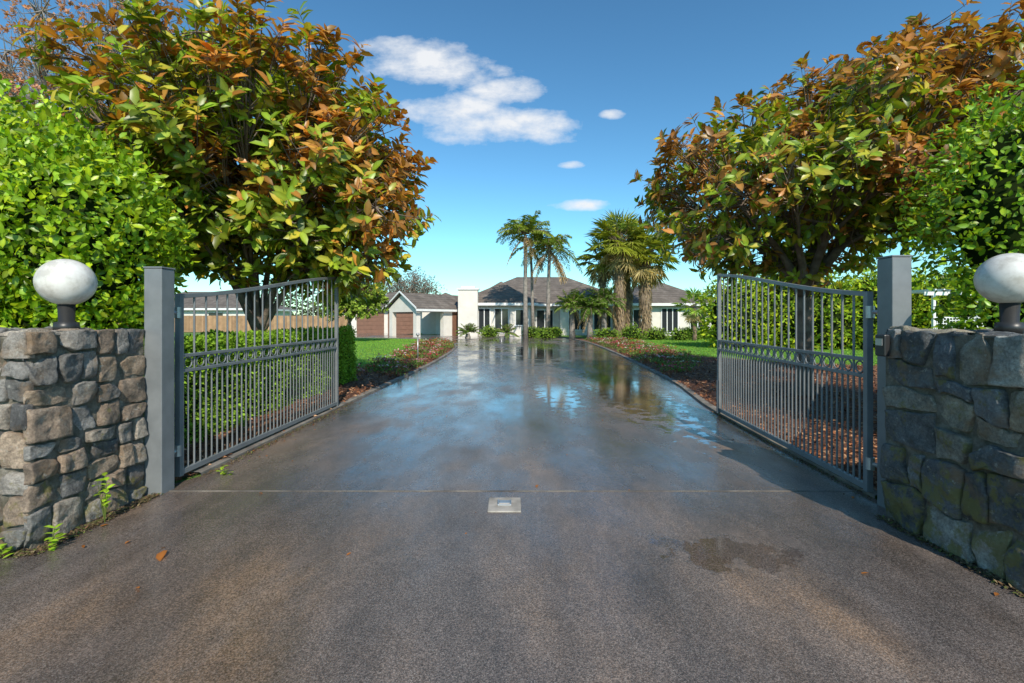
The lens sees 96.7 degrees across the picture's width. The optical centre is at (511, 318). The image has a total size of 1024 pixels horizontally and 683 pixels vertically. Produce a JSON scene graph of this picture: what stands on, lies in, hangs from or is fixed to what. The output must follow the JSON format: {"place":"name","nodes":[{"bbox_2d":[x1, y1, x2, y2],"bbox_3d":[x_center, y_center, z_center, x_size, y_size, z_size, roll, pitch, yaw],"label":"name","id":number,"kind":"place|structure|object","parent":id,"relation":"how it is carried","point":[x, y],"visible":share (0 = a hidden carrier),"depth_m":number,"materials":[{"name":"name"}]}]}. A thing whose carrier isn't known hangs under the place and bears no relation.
{"place":"outdoors","nodes":[
{"label":"outdoors","id":0,"kind":"place"},
{"bbox_2d":[141,310,291,315],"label":"walls","id":1,"kind":"structure","parent":0,"point":[202,313],"depth_m":52.00,"materials":[{"name":"white paint"}]},
{"bbox_2d":[209,313,222,315],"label":"windows","id":2,"kind":"structure","parent":1,"relation":"attached to","point":[214,314],"depth_m":51.95,"materials":[{"name":"grey glass"}]},
{"bbox_2d":[174,292,294,309],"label":"roof","id":3,"kind":"structure","parent":1,"relation":"on","point":[200,302],"depth_m":53.64,"materials":[{"name":"tile"}]},
{"bbox_2d":[184,308,295,310],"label":"trim","id":4,"kind":"structure","parent":1,"relation":"attached to","point":[225,309],"depth_m":51.46,"materials":[{"name":"white paint"}]},
{"bbox_2d":[0,333,1023,682],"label":"driveway","id":5,"kind":"structure","parent":0,"point":[668,535],"depth_m":2.76,"materials":[{"name":"grey asphalt"}]},
{"bbox_2d":[0,538,13,558],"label":"weed","id":6,"kind":"object","parent":5,"relation":"on","point":[6,549],"visible":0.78,"depth_m":2.83,"materials":[{"name":"green plant"}]},
{"bbox_2d":[43,523,66,550],"bbox_3d":[-2.946,1.419,2.926,0.124,0.179,0.135,0,0,0],"label":"weed","id":7,"kind":"object","parent":5,"relation":"on","point":[52,540],"visible":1,"depth_m":2.93,"materials":[{"name":"green plant"}]},
{"bbox_2d":[0,335,143,548],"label":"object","id":8,"kind":"object","parent":5,"relation":"on","point":[93,405],"visible":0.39,"depth_m":3.22,"materials":[{"name":"grey concrete"}]},
{"bbox_2d":[0,326,148,550],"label":"stones","id":9,"kind":"object","parent":5,"relation":"on","point":[17,451],"visible":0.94,"depth_m":3.14,"materials":[{"name":"grey stone"}]},
{"bbox_2d":[33,259,97,329],"bbox_3d":[-3.230,-0.164,3.300,0.336,0.528,0.336,0,0,0],"label":"globe lamp","id":10,"kind":"object","parent":9,"relation":"on","point":[66,286],"visible":0.98,"depth_m":3.22,"materials":[{"name":"white glass"}]},
{"bbox_2d":[0,493,160,557],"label":"wall base litter","id":11,"kind":"object","parent":5,"relation":"on","point":[78,531],"depth_m":3.19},
{"bbox_2d":[92,472,114,522],"bbox_3d":[-2.981,1.326,3.321,0.225,0.349,0.129,0,0,43],"label":"weed","id":12,"kind":"object","parent":11,"relation":"on","point":[104,499],"visible":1,"depth_m":3.32,"materials":[{"name":"green plant"}]},
{"bbox_2d":[143,266,175,494],"bbox_3d":[-3.035,0.532,3.920,0.160,1.936,0.160,0,0,0],"label":"gate post","id":13,"kind":"object","parent":5,"relation":"on","point":[159,362],"visible":1,"depth_m":3.85,"materials":[{"name":"grey metal"}]},
{"bbox_2d":[174,277,338,476],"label":"driveway gate","id":14,"kind":"structure","parent":13,"relation":"attached to","point":[180,468],"depth_m":5.20,"materials":[{"name":"grey metal"}]},
{"bbox_2d":[216,465,232,474],"bbox_3d":[-2.730,1.483,4.342,0.205,0.144,0.105,0,0,26],"label":"weed","id":15,"kind":"object","parent":5,"relation":"on","point":[222,472],"visible":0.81,"depth_m":4.35,"materials":[{"name":"green plant"}]},
{"bbox_2d":[487,498,520,511],"bbox_3d":[-0.060,1.486,3.635,0.260,0.028,0.270,0,0,0],"label":"gate stop","id":16,"kind":"object","parent":5,"relation":"on","point":[504,504],"visible":1,"depth_m":3.60,"materials":[{"name":"metal"}]},
{"bbox_2d":[170,490,856,491],"bbox_3d":[0.000,1.493,3.930,5.960,0.006,0.020,0,0,0],"label":"driveway joint","id":17,"kind":"object","parent":5,"relation":"on","point":[525,490],"visible":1,"depth_m":3.94,"materials":[{"name":"grey concrete"}]},
{"bbox_2d":[82,385,998,595],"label":"fallen leaves","id":18,"kind":"object","parent":5,"relation":"on","point":[159,556],"visible":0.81,"depth_m":2.87,"materials":[{"name":"brown plant"}]},
{"bbox_2d":[556,336,876,498],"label":"kerb","id":19,"kind":"structure","parent":5,"relation":"on","point":[703,401],"depth_m":6.34,"materials":[{"name":"concrete"}]},
{"bbox_2d":[708,411,875,502],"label":"wall base litter","id":20,"kind":"object","parent":5,"relation":"on","point":[733,423],"depth_m":4.84,"materials":[{"name":"brown soil"}]},
{"bbox_2d":[876,255,912,508],"bbox_3d":[3.005,0.507,3.580,0.160,1.986,0.160,0,0,0],"label":"gate post","id":21,"kind":"object","parent":5,"relation":"on","point":[893,290],"visible":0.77,"depth_m":3.56,"materials":[{"name":"grey metal"}]},
{"bbox_2d":[716,274,876,491],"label":"driveway gate","id":22,"kind":"structure","parent":21,"relation":"attached to","point":[866,375],"depth_m":4.78,"materials":[{"name":"grey metal"}]},
{"bbox_2d":[875,334,889,356],"bbox_3d":[2.720,0.200,3.345,0.051,0.160,0.090,0,0,0],"label":"intercom","id":23,"kind":"object","parent":21,"relation":"attached to","point":[882,344],"visible":1,"depth_m":3.32,"materials":[{"name":"black plastic"}]},
{"bbox_2d":[871,513,1023,596],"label":"wall base litter","id":24,"kind":"object","parent":5,"relation":"on","point":[892,522],"depth_m":2.80,"materials":[{"name":"brown soil"}]},
{"bbox_2d":[880,325,1023,592],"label":"stones","id":25,"kind":"object","parent":5,"relation":"on","point":[950,491],"visible":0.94,"depth_m":2.83,"materials":[{"name":"grey stone"}]},
{"bbox_2d":[886,334,1023,565],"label":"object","id":26,"kind":"object","parent":5,"relation":"on","point":[941,421],"visible":0.12,"depth_m":2.87,"materials":[{"name":"grey concrete"}]},
{"bbox_2d":[973,253,1023,333],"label":"globe lamp","id":27,"kind":"object","parent":26,"relation":"on","point":[999,279],"visible":1,"depth_m":2.95,"materials":[{"name":"white glass"}]},
{"bbox_2d":[0,0,1023,315],"label":"sky","id":28,"kind":"structure","parent":0,"point":[522,107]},
{"bbox_2d":[174,332,876,499],"bbox_3d":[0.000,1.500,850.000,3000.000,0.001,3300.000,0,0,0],"label":"ground","id":29,"kind":"structure","parent":0,"point":[360,350],"depth_m":21.07,"materials":[{"name":"green plant"}]},
{"bbox_2d":[0,0,195,182],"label":"autumn tree","id":30,"kind":"object","parent":29,"relation":"on","point":[12,73],"visible":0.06,"depth_m":13.17,"materials":[{"name":"brown plant"}]},
{"bbox_2d":[0,74,199,329],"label":"laurel hedge","id":31,"kind":"object","parent":29,"relation":"on","point":[83,201],"visible":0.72,"depth_m":4.54,"materials":[{"name":"green plant"}]},
{"bbox_2d":[118,316,347,331],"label":"timber fence","id":32,"kind":"object","parent":29,"relation":"on","point":[199,323],"visible":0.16,"depth_m":47.00,"materials":[{"name":"brown wood"}]},
{"bbox_2d":[188,402,352,477],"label":"wall base litter","id":33,"kind":"object","parent":29,"relation":"on","point":[322,417],"depth_m":5.54,"materials":[{"name":"brown soil"}]},
{"bbox_2d":[174,344,452,480],"bbox_3d":[-5.825,1.470,17.500,6.350,0.001,27.000,0,0,0],"label":"mulch bed","id":34,"kind":"object","parent":29,"relation":"on","point":[363,382],"visible":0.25,"depth_m":7.16,"materials":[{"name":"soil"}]},
{"bbox_2d":[5,0,440,330],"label":"magnolia tree","id":35,"kind":"object","parent":34,"relation":"on","point":[301,191],"visible":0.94,"depth_m":6.56,"materials":[{"name":"green plant"}]},
{"bbox_2d":[174,325,357,446],"bbox_3d":[-4.043,0.846,7.710,0.925,1.432,6.456,0,0,0],"label":"box hedge","id":36,"kind":"object","parent":34,"relation":"on","point":[347,361],"visible":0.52,"depth_m":6.57,"materials":[{"name":"green plant"}]},
{"bbox_2d":[355,337,456,375],"bbox_3d":[-3.779,1.304,20.199,2.556,0.364,18.186,0,0,-5],"label":"flower bed","id":37,"kind":"object","parent":34,"relation":"on","point":[440,346],"visible":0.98,"depth_m":15.26,"materials":[{"name":"green plant"}]},
{"bbox_2d":[416,333,419,360],"bbox_3d":[-2.980,0.985,14.400,0.120,1.030,0.120,0,0,0],"label":"garden light","id":38,"kind":"object","parent":34,"relation":"on","point":[417,334],"visible":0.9,"depth_m":14.38,"materials":[{"name":"silver metal"}]},
{"bbox_2d":[189,337,455,476],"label":"kerb","id":39,"kind":"structure","parent":29,"relation":"on","point":[205,469],"depth_m":6.02,"materials":[{"name":"concrete"}]},
{"bbox_2d":[311,281,391,332],"bbox_3d":[-9.802,-0.860,28.038,4.537,4.963,3.616,0,0,0],"label":"garden tree","id":40,"kind":"object","parent":29,"relation":"on","point":[353,307],"visible":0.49,"depth_m":27.48,"materials":[{"name":"green plant"}]},
{"bbox_2d":[350,339,432,370],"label":"lawn grass","id":41,"kind":"structure","parent":29,"relation":"on","point":[391,345],"depth_m":23.44,"materials":[{"name":"green plant"}]},
{"bbox_2d":[377,266,447,296],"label":"bare tree","id":42,"kind":"object","parent":29,"relation":"on","point":[416,284],"visible":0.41,"depth_m":70.75,"materials":[{"name":"grey plant"}]},
{"bbox_2d":[455,323,481,337],"bbox_3d":[-3.341,0.968,33.968,1.773,1.264,1.830,0,0,-42],"label":"cycad","id":43,"kind":"object","parent":29,"relation":"on","point":[467,329],"visible":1,"depth_m":33.84,"materials":[{"name":"green plant"}]},
{"bbox_2d":[259,279,716,315],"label":"distant treeline","id":44,"kind":"object","parent":29,"relation":"on","point":[300,304],"visible":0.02,"depth_m":109.15,"materials":[{"name":"green plant"}]},
{"bbox_2d":[496,323,518,338],"bbox_3d":[-0.315,0.973,33.371,1.762,1.253,1.873,0,0,0],"label":"cycad","id":45,"kind":"object","parent":29,"relation":"on","point":[507,329],"visible":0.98,"depth_m":33.30,"materials":[{"name":"green plant"}]},
{"bbox_2d":[496,210,553,337],"bbox_3d":[0.988,-3.197,34.245,4.443,9.595,4.296,0,0,0],"label":"queen palm","id":46,"kind":"object","parent":29,"relation":"on","point":[531,224],"visible":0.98,"depth_m":33.83,"materials":[{"name":"green plant"}]},
{"bbox_2d":[510,233,546,328],"bbox_3d":[1.586,-2.562,36.575,3.545,8.331,3.697,0,0,0],"label":"queen palm","id":47,"kind":"object","parent":29,"relation":"on","point":[532,294],"visible":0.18,"depth_m":36.40,"materials":[{"name":"green plant"}]},
{"bbox_2d":[351,286,711,336],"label":"walls","id":48,"kind":"structure","parent":29,"relation":"on","point":[432,322],"depth_m":38.46,"materials":[{"name":"white paint"}]},
{"bbox_2d":[357,312,457,334],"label":"doors","id":49,"kind":"structure","parent":48,"relation":"attached to","point":[375,323],"depth_m":45.09,"materials":[{"name":"brown wood"}]},
{"bbox_2d":[376,288,705,333],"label":"trim","id":50,"kind":"structure","parent":48,"relation":"attached to","point":[553,304],"depth_m":38.76,"materials":[{"name":"white paint"}]},
{"bbox_2d":[377,277,714,308],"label":"roof","id":51,"kind":"structure","parent":48,"relation":"on","point":[510,291],"depth_m":40.29,"materials":[{"name":"tile"}]},
{"bbox_2d":[479,309,703,332],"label":"windows","id":52,"kind":"structure","parent":48,"relation":"attached to","point":[540,318],"depth_m":39.37,"materials":[{"name":"black glass"}]},
{"bbox_2d":[521,227,582,327],"bbox_3d":[2.781,-2.565,34.796,4.192,8.337,4.525,0,0,35],"label":"queen palm","id":53,"kind":"object","parent":29,"relation":"on","point":[556,242],"visible":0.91,"depth_m":34.38,"materials":[{"name":"green plant"}]},
{"bbox_2d":[479,322,715,340],"bbox_3d":[6.487,0.934,33.366,19.496,1.386,7.038,0,0,14],"label":"garden shrub","id":54,"kind":"object","parent":29,"relation":"on","point":[655,333],"visible":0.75,"depth_m":31.04,"materials":[{"name":"green plant"}]},
{"bbox_2d":[576,237,628,330],"bbox_3d":[6.968,-2.503,35.112,4.450,8.135,4.145,0,0,0],"label":"fan palm","id":55,"kind":"object","parent":29,"relation":"on","point":[601,278],"visible":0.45,"depth_m":34.69,"materials":[{"name":"green plant"}]},
{"bbox_2d":[585,285,626,330],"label":"date palm","id":56,"kind":"object","parent":29,"relation":"on","point":[606,294],"visible":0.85,"depth_m":32.01,"materials":[{"name":"green plant"}]},
{"bbox_2d":[583,208,651,336],"bbox_3d":[7.862,-3.282,33.450,5.245,9.698,4.963,0,0,0],"label":"fan palm","id":57,"kind":"object","parent":29,"relation":"on","point":[618,249],"visible":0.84,"depth_m":33.02,"materials":[{"name":"green plant"}]},
{"bbox_2d":[604,227,655,327],"bbox_3d":[8.862,-3.162,35.415,4.540,9.480,4.720,0,0,0],"label":"fan palm","id":58,"kind":"object","parent":29,"relation":"on","point":[629,302],"visible":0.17,"depth_m":35.21,"materials":[{"name":"brown plant"}]},
{"bbox_2d":[621,227,681,337],"bbox_3d":[9.937,-2.719,33.790,5.238,8.577,5.353,0,0,0],"label":"fan palm","id":59,"kind":"object","parent":29,"relation":"on","point":[646,275],"visible":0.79,"depth_m":33.36,"materials":[{"name":"green plant"}]},
{"bbox_2d":[672,287,710,340],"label":"fan palm","id":60,"kind":"object","parent":29,"relation":"on","point":[692,313],"visible":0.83,"depth_m":29.87,"materials":[{"name":"green plant"}]},
{"bbox_2d":[567,337,876,490],"bbox_3d":[9.025,1.470,19.375,11.950,0.001,31.250,0,0,0],"label":"mulch bed","id":61,"kind":"object","parent":29,"relation":"on","point":[709,389],"visible":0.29,"depth_m":8.12,"materials":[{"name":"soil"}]},
{"bbox_2d":[554,288,586,338],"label":"date palm","id":62,"kind":"object","parent":61,"relation":"on","point":[567,303],"visible":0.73,"depth_m":32.29,"materials":[{"name":"green plant"}]},
{"bbox_2d":[570,295,611,338],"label":"date palm","id":63,"kind":"object","parent":61,"relation":"on","point":[590,305],"visible":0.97,"depth_m":31.16,"materials":[{"name":"green plant"}]},
{"bbox_2d":[584,336,702,373],"bbox_3d":[5.779,1.319,21.172,3.012,0.335,19.149,0,0,3],"label":"flower bed","id":64,"kind":"object","parent":61,"relation":"on","point":[623,344],"visible":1,"depth_m":17.86,"materials":[{"name":"green plant"}]},
{"bbox_2d":[629,0,1023,397],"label":"magnolia tree","id":65,"kind":"object","parent":61,"relation":"on","point":[860,125],"visible":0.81,"depth_m":7.32,"materials":[{"name":"green plant"}]},
{"bbox_2d":[882,72,1023,329],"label":"laurel hedge","id":66,"kind":"object","parent":61,"relation":"on","point":[984,211],"visible":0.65,"depth_m":4.85,"materials":[{"name":"green plant"}]},
{"bbox_2d":[629,338,876,365],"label":"lawn grass","id":67,"kind":"structure","parent":29,"relation":"on","point":[692,347],"depth_m":20.89,"materials":[{"name":"green plant"}]},
{"bbox_2d":[693,263,991,350],"bbox_3d":[24.360,-0.604,20.025,30.881,4.714,4.156,0,0,13],"label":"boundary hedge","id":68,"kind":"object","parent":29,"relation":"on","point":[920,306],"visible":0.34,"depth_m":21.46,"materials":[{"name":"green plant"}]},
{"bbox_2d":[911,289,983,328],"bbox_3d":[19.400,0.150,20.000,4.400,2.700,2.800,0,0,0],"label":"pergola","id":69,"kind":"object","parent":29,"relation":"on","point":[932,294],"visible":0.15,"depth_m":18.98,"materials":[{"name":"white paint"}]}
]}

